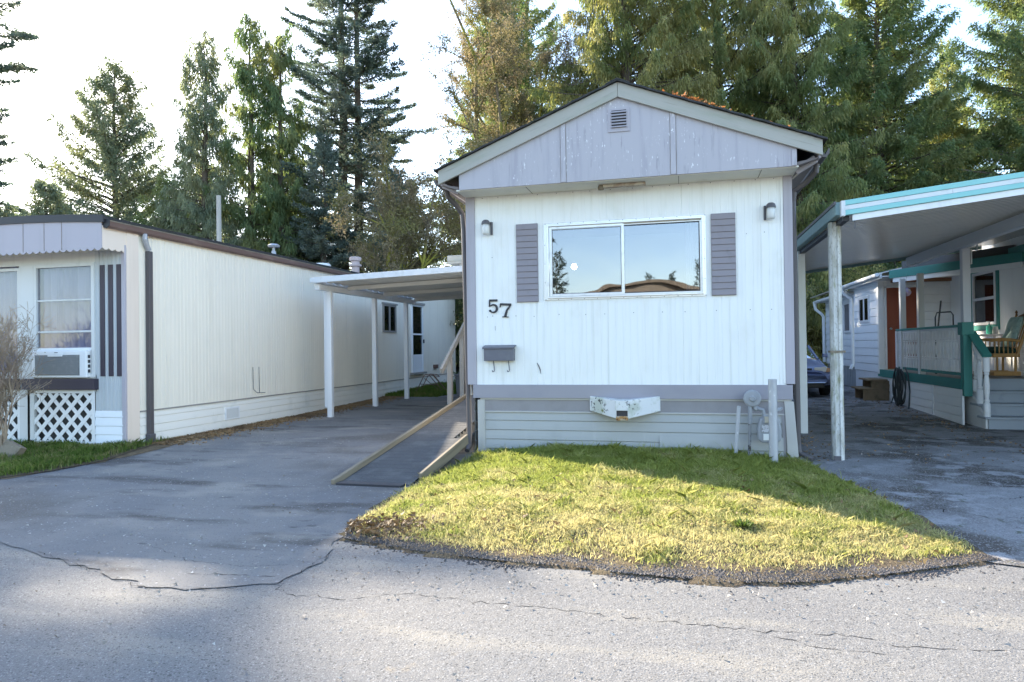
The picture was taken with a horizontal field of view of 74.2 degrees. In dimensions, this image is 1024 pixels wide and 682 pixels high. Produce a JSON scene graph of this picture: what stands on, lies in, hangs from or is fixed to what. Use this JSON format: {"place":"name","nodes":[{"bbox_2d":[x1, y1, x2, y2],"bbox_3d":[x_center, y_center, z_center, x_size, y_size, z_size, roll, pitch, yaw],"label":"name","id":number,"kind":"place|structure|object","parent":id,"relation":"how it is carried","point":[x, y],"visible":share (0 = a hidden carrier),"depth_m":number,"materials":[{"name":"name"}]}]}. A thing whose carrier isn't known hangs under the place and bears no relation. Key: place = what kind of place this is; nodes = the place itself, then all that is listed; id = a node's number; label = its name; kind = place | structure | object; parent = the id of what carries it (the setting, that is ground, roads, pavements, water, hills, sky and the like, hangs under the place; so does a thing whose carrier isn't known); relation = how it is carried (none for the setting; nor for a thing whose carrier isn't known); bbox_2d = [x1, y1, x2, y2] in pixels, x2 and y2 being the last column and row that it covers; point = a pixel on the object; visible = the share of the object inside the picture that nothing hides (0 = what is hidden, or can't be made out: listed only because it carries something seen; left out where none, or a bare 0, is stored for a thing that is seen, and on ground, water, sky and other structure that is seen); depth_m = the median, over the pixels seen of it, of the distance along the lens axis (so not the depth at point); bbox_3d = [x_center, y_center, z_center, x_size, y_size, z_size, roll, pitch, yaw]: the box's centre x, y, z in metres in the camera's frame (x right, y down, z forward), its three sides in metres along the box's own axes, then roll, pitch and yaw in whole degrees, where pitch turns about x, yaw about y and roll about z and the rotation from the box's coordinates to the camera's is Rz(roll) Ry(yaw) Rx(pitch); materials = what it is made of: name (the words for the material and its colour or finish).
{"place":"outdoors","nodes":[
{"label":"outdoors","id":0,"kind":"place"},
{"bbox_2d":[0,436,178,477],"bbox_3d":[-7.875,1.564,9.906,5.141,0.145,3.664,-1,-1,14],"label":"verge grass","id":1,"kind":"structure","parent":0,"point":[49,454],"depth_m":9.42,"materials":[{"name":"green plant"}]},
{"bbox_2d":[0,440,26,457],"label":"rock","id":2,"kind":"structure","parent":1,"relation":"on","point":[10,448],"depth_m":9.28,"materials":[{"name":"beige stone"}]},
{"bbox_2d":[0,303,55,446],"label":"bare shrub","id":3,"kind":"object","parent":1,"relation":"on","point":[4,397],"visible":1,"depth_m":9.99,"materials":[{"name":"brown plant"}]},
{"bbox_2d":[0,394,475,589],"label":"driveway","id":4,"kind":"structure","parent":0,"point":[259,519],"depth_m":6.50,"materials":[{"name":"grey asphalt"}]},
{"bbox_2d":[0,396,401,478],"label":"litter strip","id":5,"kind":"object","parent":4,"relation":"on","point":[147,449],"visible":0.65,"depth_m":9.97,"materials":[{"name":"plant"}]},
{"bbox_2d":[151,396,414,444],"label":"leaf litter","id":6,"kind":"object","parent":4,"relation":"on","point":[209,433],"visible":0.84,"depth_m":13.11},
{"bbox_2d":[310,266,462,416],"bbox_3d":[-1.319,0.077,16.072,4.660,3.112,5.430,-1,-1,14],"label":"carport","id":7,"kind":"object","parent":4,"relation":"on","point":[404,287],"visible":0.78,"depth_m":14.94,"materials":[{"name":"white metal"}]},
{"bbox_2d":[331,393,474,487],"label":"ramp","id":8,"kind":"structure","parent":4,"relation":"on","point":[437,440],"depth_m":8.39,"materials":[{"name":"grey wood"}]},
{"bbox_2d":[440,321,464,404],"bbox_3d":[-1.061,0.481,13.094,0.090,2.244,1.854,-1,-1,14],"label":"handrail","id":9,"kind":"object","parent":8,"relation":"on","point":[448,359],"visible":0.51,"depth_m":12.92,"materials":[{"name":"beige wood"}]},
{"bbox_2d":[385,381,456,396],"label":"grass","id":10,"kind":"structure","parent":4,"relation":"on","point":[429,391],"depth_m":19.75,"materials":[{"name":"green plant"}]},
{"bbox_2d":[417,374,444,389],"bbox_3d":[-2.412,1.280,20.358,0.947,0.587,0.374,-1,-1,14],"label":"folding stand","id":11,"kind":"object","parent":10,"relation":"on","point":[429,382],"visible":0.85,"depth_m":20.25,"materials":[{"name":"brown"}]},
{"bbox_2d":[454,372,465,395],"bbox_3d":[-1.377,1.212,19.198,0.420,0.680,0.400,-1,-1,14],"label":"bin","id":12,"kind":"object","parent":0,"point":[457,377],"visible":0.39,"depth_m":19.05,"materials":[{"name":"grey"}]},
{"bbox_2d":[0,492,1023,681],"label":"road","id":13,"kind":"structure","parent":0,"point":[148,627],"depth_m":3.53,"materials":[{"name":"grey asphalt"}]},
{"bbox_2d":[0,433,1023,680],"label":"scattered debris","id":14,"kind":"object","parent":13,"relation":"on","point":[464,579],"visible":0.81,"depth_m":4.13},
{"bbox_2d":[336,519,1023,605],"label":"gravel edge","id":15,"kind":"object","parent":13,"relation":"on","point":[802,576],"visible":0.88,"depth_m":4.34,"materials":[{"name":"gravel"}]},
{"bbox_2d":[0,0,1023,271],"label":"sky","id":16,"kind":"structure","parent":0,"point":[150,35],"materials":[{"name":"white"}]},
{"bbox_2d":[339,438,988,587],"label":"lawn grass","id":17,"kind":"structure","parent":0,"point":[617,465],"depth_m":5.66,"materials":[{"name":"green plant"}]},
{"bbox_2d":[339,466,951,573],"bbox_3d":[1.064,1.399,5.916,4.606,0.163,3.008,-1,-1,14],"label":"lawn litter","id":18,"kind":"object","parent":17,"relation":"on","point":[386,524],"visible":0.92,"depth_m":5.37,"materials":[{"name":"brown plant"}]},
{"bbox_2d":[734,406,740,452],"bbox_3d":[2.727,1.154,8.202,0.100,0.733,0.044,-1,-1,4],"label":"steel stake","id":19,"kind":"object","parent":17,"relation":"on","point":[737,429],"visible":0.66,"depth_m":8.19,"materials":[{"name":"white metal"}]},
{"bbox_2d":[733,517,754,527],"bbox_3d":[1.733,1.355,5.065,0.172,0.076,0.194,-1,-1,14],"label":"weed","id":20,"kind":"object","parent":17,"relation":"on","point":[738,522],"visible":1,"depth_m":5.05,"materials":[{"name":"green plant"}]},
{"bbox_2d":[743,390,782,454],"bbox_3d":[3.043,1.062,8.176,0.463,0.945,0.261,-1,-1,14],"label":"gas meter","id":21,"kind":"object","parent":17,"relation":"on","point":[751,398],"visible":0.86,"depth_m":8.16,"materials":[{"name":"beige metal"}]},
{"bbox_2d":[768,379,777,462],"bbox_3d":[3.045,0.989,7.892,0.100,1.087,0.100,-1,-1,14],"label":"steel bollard","id":22,"kind":"object","parent":17,"relation":"on","point":[773,417],"visible":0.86,"depth_m":7.85,"materials":[{"name":"white metal"}]},
{"bbox_2d":[792,384,1023,565],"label":"driveway","id":23,"kind":"structure","parent":0,"point":[935,475],"depth_m":7.95,"materials":[{"name":"grey asphalt"}]},
{"bbox_2d":[792,345,829,394],"bbox_3d":[7.729,0.710,19.163,1.980,1.437,4.564,-1,-1,14],"label":"parked car","id":24,"kind":"object","parent":23,"relation":"on","point":[818,373],"visible":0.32,"depth_m":16.99,"materials":[{"name":"blue metal"}]},
{"bbox_2d":[851,378,889,400],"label":"wooden steps","id":25,"kind":"structure","parent":23,"relation":"on","point":[873,389],"depth_m":15.99,"materials":[{"name":"brown wood"}]},
{"bbox_2d":[797,172,1023,460],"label":"carport","id":26,"kind":"object","parent":23,"relation":"on","point":[912,227],"visible":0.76,"depth_m":9.12,"materials":[{"name":"metal"}]},
{"bbox_2d":[799,399,1023,464],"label":"driveway litter","id":27,"kind":"object","parent":23,"relation":"on","point":[904,410],"visible":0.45,"depth_m":10.35,"materials":[{"name":"brown plant"}]},
{"bbox_2d":[811,235,1023,429],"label":"house","id":28,"kind":"structure","parent":23,"relation":"on","point":[889,326],"depth_m":13.93,"materials":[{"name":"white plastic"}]},
{"bbox_2d":[843,301,850,332],"bbox_3d":[10.002,-0.702,20.183,0.060,0.910,0.800,-1,-1,14],"label":"window","id":29,"kind":"structure","parent":28,"relation":"in","point":[846,306],"depth_m":20.27,"materials":[{"name":"white plastic"}]},
{"bbox_2d":[858,296,869,322],"bbox_3d":[9.325,-0.829,17.931,0.040,0.680,1.000,-1,-1,14],"label":"window","id":30,"kind":"structure","parent":28,"relation":"in","point":[863,302],"depth_m":17.91,"materials":[{"name":"white plastic"}]},
{"bbox_2d":[881,367,910,408],"bbox_3d":[8.317,1.034,14.717,0.408,0.940,1.225,-1,-1,14],"label":"garden hose","id":31,"kind":"object","parent":28,"relation":"hanging from","point":[900,382],"visible":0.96,"depth_m":14.69,"materials":[{"name":"grey rubber"}]},
{"bbox_2d":[884,285,916,368],"bbox_3d":[9.495,-0.344,16.476,0.740,2.040,0.135,-1,-1,14],"label":"door","id":32,"kind":"structure","parent":28,"relation":"in","point":[891,292],"depth_m":16.53,"materials":[{"name":"brown wood"}]},
{"bbox_2d":[906,274,910,295],"bbox_3d":[8.793,-1.245,15.077,0.180,0.505,0.175,-1,-1,14],"label":"hanging ornament","id":33,"kind":"object","parent":28,"relation":"hanging from","point":[908,291],"visible":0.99,"depth_m":15.01,"materials":[{"name":"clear glass"}]},
{"bbox_2d":[935,301,953,373],"bbox_3d":[8.945,-0.082,14.007,0.345,1.518,0.163,-1,-1,26],"label":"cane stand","id":34,"kind":"object","parent":28,"relation":"on","point":[939,312],"visible":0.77,"depth_m":14.01,"materials":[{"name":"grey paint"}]},
{"bbox_2d":[971,270,999,330],"bbox_3d":[10.068,-0.905,14.396,0.085,1.350,1.320,-1,-1,14],"label":"window","id":35,"kind":"structure","parent":28,"relation":"in","point":[985,291],"depth_m":14.36,"materials":[{"name":"white plastic"}]},
{"bbox_2d":[972,334,1003,373],"bbox_3d":[9.544,0.265,13.618,0.520,0.800,0.450,-1,-1,14],"label":"porch table","id":36,"kind":"object","parent":28,"relation":"on","point":[994,358],"visible":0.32,"depth_m":13.46,"materials":[{"name":"white plastic"}]},
{"bbox_2d":[986,321,991,333],"bbox_3d":[9.548,-0.267,13.543,0.104,0.259,0.104,-1,-1,14],"label":"soap bottle","id":37,"kind":"object","parent":36,"relation":"on","point":[988,328],"visible":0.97,"depth_m":13.51,"materials":[{"name":"teal plastic"}]},
{"bbox_2d":[993,326,997,333],"bbox_3d":[9.656,-0.214,13.516,0.096,0.150,0.096,-1,-1,14],"label":"glass jar","id":38,"kind":"object","parent":36,"relation":"on","point":[995,329],"visible":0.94,"depth_m":13.48,"materials":[{"name":"glass"}]},
{"bbox_2d":[982,310,1023,375],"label":"glider chair","id":39,"kind":"object","parent":28,"relation":"on","point":[1009,340],"visible":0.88,"depth_m":12.49,"materials":[{"name":"brown wood"}]},
{"bbox_3d":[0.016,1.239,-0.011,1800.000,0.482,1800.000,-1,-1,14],"label":"ground","id":40,"kind":"structure","parent":0,"visible":0},
{"bbox_2d":[0,203,19,216],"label":"cedar tree","id":41,"kind":"object","parent":40,"relation":"on","point":[6,211],"visible":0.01,"depth_m":32.34,"materials":[{"name":"green plant"}]},
{"bbox_2d":[0,0,42,215],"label":"fir tree","id":42,"kind":"object","parent":40,"relation":"on","point":[16,35],"visible":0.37,"depth_m":36.34,"materials":[{"name":"green plant"}]},
{"bbox_2d":[17,177,76,215],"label":"cedar tree","id":43,"kind":"object","parent":40,"relation":"on","point":[43,203],"visible":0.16,"depth_m":29.76,"materials":[{"name":"green plant"}]},
{"bbox_2d":[20,54,185,222],"bbox_3d":[-20.993,-6.342,36.085,10.876,17.721,11.821,0,-1,-34],"label":"cedar tree","id":44,"kind":"object","parent":40,"relation":"on","point":[115,141],"visible":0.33,"depth_m":35.20,"materials":[{"name":"green plant"}]},
{"bbox_2d":[131,174,200,235],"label":"cedar tree","id":45,"kind":"object","parent":40,"relation":"on","point":[138,218],"visible":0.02,"depth_m":30.76,"materials":[{"name":"green plant"}]},
{"bbox_2d":[145,26,254,245],"bbox_3d":[-13.626,-5.912,29.773,5.311,15.712,5.203,-1,-1,-23],"label":"cedar tree","id":46,"kind":"object","parent":40,"relation":"on","point":[200,122],"visible":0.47,"depth_m":29.54,"materials":[{"name":"green plant"}]},
{"bbox_2d":[181,163,231,239],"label":"cedar tree","id":47,"kind":"object","parent":40,"relation":"on","point":[201,192],"depth_m":35.62,"materials":[{"name":"green plant"}]},
{"bbox_2d":[0,214,455,444],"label":"mobile home","id":48,"kind":"object","parent":40,"relation":"on","point":[180,334],"visible":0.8,"depth_m":11.53,"materials":[{"name":"beige metal"}]},
{"bbox_2d":[0,268,18,374],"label":"window","id":49,"kind":"structure","parent":48,"relation":"in","point":[9,269],"depth_m":10.91,"materials":[{"name":"paint"}]},
{"bbox_2d":[32,348,90,377],"bbox_3d":[-7.074,0.344,10.690,1.090,0.470,0.218,-1,-1,14],"label":"air conditioner","id":50,"kind":"object","parent":48,"relation":"on","point":[71,363],"visible":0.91,"depth_m":10.58,"materials":[{"name":"white plastic"}]},
{"bbox_2d":[33,262,95,377],"bbox_3d":[-7.068,-0.321,10.702,1.175,1.800,0.060,-1,-1,14],"label":"window","id":51,"kind":"structure","parent":48,"relation":"in","point":[36,268],"depth_m":10.66,"materials":[{"name":"paint"}]},
{"bbox_2d":[216,195,221,241],"bbox_3d":[-10.794,-1.782,25.018,0.228,7.200,0.240,-1,-1,14],"label":"vent pipe","id":52,"kind":"object","parent":48,"relation":"on","point":[218,220],"visible":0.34,"depth_m":24.98,"materials":[{"name":"grey metal"}]},
{"bbox_2d":[382,302,397,332],"bbox_3d":[-3.580,-0.683,19.862,0.080,0.860,1.000,-1,-1,14],"label":"window","id":53,"kind":"structure","parent":48,"relation":"in","point":[389,315],"depth_m":19.83,"materials":[{"name":"grey"}]},
{"bbox_2d":[410,302,426,374],"bbox_3d":[-3.034,-0.087,21.912,0.130,2.310,1.150,-1,-1,14],"label":"door","id":54,"kind":"structure","parent":48,"relation":"in","point":[417,340],"depth_m":21.90,"materials":[{"name":"white plastic"}]},
{"bbox_2d":[200,11,334,261],"bbox_3d":[-11.271,-6.302,30.951,6.456,17.409,6.369,0,-1,-43],"label":"cedar tree","id":55,"kind":"object","parent":40,"relation":"on","point":[268,196],"visible":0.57,"depth_m":30.42,"materials":[{"name":"green plant"}]},
{"bbox_2d":[260,170,315,256],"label":"cedar tree","id":56,"kind":"object","parent":40,"relation":"on","point":[291,213],"depth_m":33.23,"materials":[{"name":"green plant"}]},
{"bbox_2d":[281,130,369,272],"bbox_3d":[-8.350,-3.594,29.744,5.977,11.427,5.158,-1,-1,14],"label":"fir tree","id":57,"kind":"object","parent":40,"relation":"on","point":[325,156],"visible":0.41,"depth_m":29.48,"materials":[{"name":"green plant"}]},
{"bbox_2d":[253,0,449,272],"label":"fir tree","id":58,"kind":"object","parent":40,"relation":"on","point":[344,107],"visible":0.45,"depth_m":32.76,"materials":[{"name":"green plant"}]},
{"bbox_2d":[348,164,441,272],"bbox_3d":[-4.823,-2.883,30.222,6.089,10.009,6.609,-1,-1,14],"label":"fir tree","id":59,"kind":"object","parent":40,"relation":"on","point":[395,176],"visible":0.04,"depth_m":29.80,"materials":[{"name":"green plant"}]},
{"bbox_2d":[316,112,478,272],"bbox_3d":[-4.244,-3.062,24.380,6.781,9.474,4.957,-1,-1,40],"label":"maple tree","id":60,"kind":"object","parent":40,"relation":"on","point":[413,240],"visible":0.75,"depth_m":23.94,"materials":[{"name":"green plant"}]},
{"bbox_2d":[419,158,465,326],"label":"maple tree","id":61,"kind":"object","parent":40,"relation":"on","point":[432,187],"visible":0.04,"depth_m":25.35,"materials":[{"name":"green plant"}]},
{"bbox_2d":[455,299,463,372],"bbox_3d":[-2.342,-0.741,28.745,5.148,4.689,5.318,-1,-1,42],"label":"evergreen shrub","id":62,"kind":"object","parent":40,"relation":"on","point":[458,309],"visible":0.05,"depth_m":27.42,"materials":[{"name":"green plant"}]},
{"bbox_2d":[426,0,547,322],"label":"cedar tree","id":63,"kind":"object","parent":40,"relation":"on","point":[485,30],"visible":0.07,"depth_m":35.98,"materials":[{"name":"green plant"}]},
{"bbox_2d":[411,0,592,264],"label":"maple tree","id":64,"kind":"object","parent":40,"relation":"on","point":[499,64],"visible":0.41,"depth_m":30.63,"materials":[{"name":"green plant"}]},
{"bbox_2d":[481,0,569,131],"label":"cedar tree","id":65,"kind":"object","parent":40,"relation":"on","point":[540,16],"visible":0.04,"depth_m":39.69,"materials":[{"name":"green plant"}]},
{"bbox_2d":[525,0,719,111],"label":"cedar tree","id":66,"kind":"object","parent":40,"relation":"on","point":[630,26],"visible":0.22,"depth_m":28.78,"materials":[{"name":"green plant"}]},
{"bbox_2d":[434,78,829,461],"bbox_3d":[2.728,-0.744,17.108,6.355,4.827,17.891,-1,-1,14],"label":"mobile home","id":67,"kind":"object","parent":40,"relation":"on","point":[660,308],"visible":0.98,"depth_m":8.63,"materials":[{"name":"white metal"}]},
{"bbox_2d":[481,220,492,234],"bbox_3d":[-0.343,-1.535,9.142,0.136,0.202,0.142,-1,-1,14],"label":"wall lamp","id":68,"kind":"object","parent":67,"relation":"attached to","point":[485,224],"visible":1,"depth_m":9.10,"materials":[{"name":"glass"}]},
{"bbox_2d":[489,299,497,312],"bbox_3d":[-0.252,-0.470,9.176,0.128,0.188,0.015,-1,-1,14],"label":"house number","id":69,"kind":"object","parent":67,"relation":"attached to","point":[495,305],"visible":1,"depth_m":9.17,"materials":[{"name":"grey paint"}]},
{"bbox_2d":[482,345,515,371],"bbox_3d":[-0.170,0.236,9.098,0.444,0.365,0.124,-1,-1,14],"label":"mailbox","id":70,"kind":"object","parent":67,"relation":"attached to","point":[493,353],"visible":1,"depth_m":9.06,"materials":[{"name":"metal"}]},
{"bbox_2d":[500,303,510,316],"bbox_3d":[-0.088,-0.415,9.135,0.163,0.195,0.015,-1,-1,14],"label":"house number","id":71,"kind":"object","parent":67,"relation":"attached to","point":[507,309],"visible":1,"depth_m":9.12,"materials":[{"name":"grey paint"}]},
{"bbox_2d":[598,182,645,189],"bbox_3d":[1.385,-1.960,8.571,0.602,0.060,0.082,-1,-1,14],"label":"strip light","id":72,"kind":"object","parent":67,"relation":"attached to","point":[616,185],"visible":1,"depth_m":8.55,"materials":[{"name":"beige plastic"}]},
{"bbox_2d":[543,214,706,300],"bbox_3d":[1.435,-1.065,8.774,2.074,1.025,0.092,-1,-1,14],"label":"window","id":73,"kind":"structure","parent":67,"relation":"in","point":[548,228],"depth_m":8.76,"materials":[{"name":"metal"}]},
{"bbox_2d":[662,89,789,125],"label":"roof leaves","id":74,"kind":"object","parent":67,"relation":"on","point":[693,98],"visible":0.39,"depth_m":8.12,"materials":[{"name":"orange plant"}]},
{"bbox_2d":[763,202,775,219],"bbox_3d":[3.154,-1.588,8.269,0.136,0.202,0.142,-1,-1,14],"label":"wall lamp","id":75,"kind":"object","parent":67,"relation":"attached to","point":[770,206],"visible":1,"depth_m":8.22,"materials":[{"name":"glass"}]},
{"bbox_2d":[632,0,827,363],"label":"cedar tree","id":76,"kind":"object","parent":40,"relation":"on","point":[727,58],"visible":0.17,"depth_m":29.77,"materials":[{"name":"green plant"}]},
{"bbox_2d":[730,0,888,365],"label":"cedar tree","id":77,"kind":"object","parent":40,"relation":"on","point":[788,19],"visible":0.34,"depth_m":28.53,"materials":[{"name":"green plant"}]},
{"bbox_2d":[797,230,827,366],"bbox_3d":[10.372,-1.829,27.005,4.704,6.447,5.430,-1,-1,14],"label":"bare thicket","id":78,"kind":"object","parent":40,"relation":"on","point":[809,286],"visible":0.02,"depth_m":25.70,"materials":[{"name":"beige"}]},
{"bbox_2d":[806,263,897,363],"bbox_3d":[14.065,-1.259,28.172,6.122,5.177,6.051,-1,-1,14],"label":"evergreen shrub","id":79,"kind":"object","parent":40,"relation":"on","point":[847,279],"visible":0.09,"depth_m":27.44,"materials":[{"name":"green plant"}]},
{"bbox_2d":[842,67,914,262],"bbox_3d":[20.942,-6.763,38.582,10.469,19.033,10.471,-1,-1,-2],"label":"cedar tree","id":80,"kind":"object","parent":40,"relation":"on","point":[884,128],"depth_m":37.80,"materials":[{"name":"green plant"}]},
{"bbox_2d":[799,0,995,325],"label":"cedar tree","id":81,"kind":"object","parent":40,"relation":"on","point":[915,123],"visible":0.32,"depth_m":29.27,"materials":[{"name":"green plant"}]},
{"bbox_2d":[897,107,996,266],"bbox_3d":[20.666,-4.555,32.232,8.418,13.515,7.825,-1,-1,-16],"label":"cedar tree","id":82,"kind":"object","parent":40,"relation":"on","point":[942,137],"visible":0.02,"depth_m":31.89,"materials":[{"name":"green plant"}]},
{"bbox_2d":[911,37,1001,176],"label":"cedar tree","id":83,"kind":"object","parent":40,"relation":"on","point":[948,52],"visible":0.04,"depth_m":41.52,"materials":[{"name":"green plant"}]},
{"bbox_2d":[910,0,1023,325],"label":"cedar tree","id":84,"kind":"object","parent":40,"relation":"on","point":[1007,137],"visible":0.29,"depth_m":29.59,"materials":[{"name":"green plant"}]},
{"bbox_2d":[985,83,1023,171],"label":"cedar tree","id":85,"kind":"object","parent":40,"relation":"on","point":[1014,147],"depth_m":36.52,"materials":[{"name":"green plant"}]}
]}

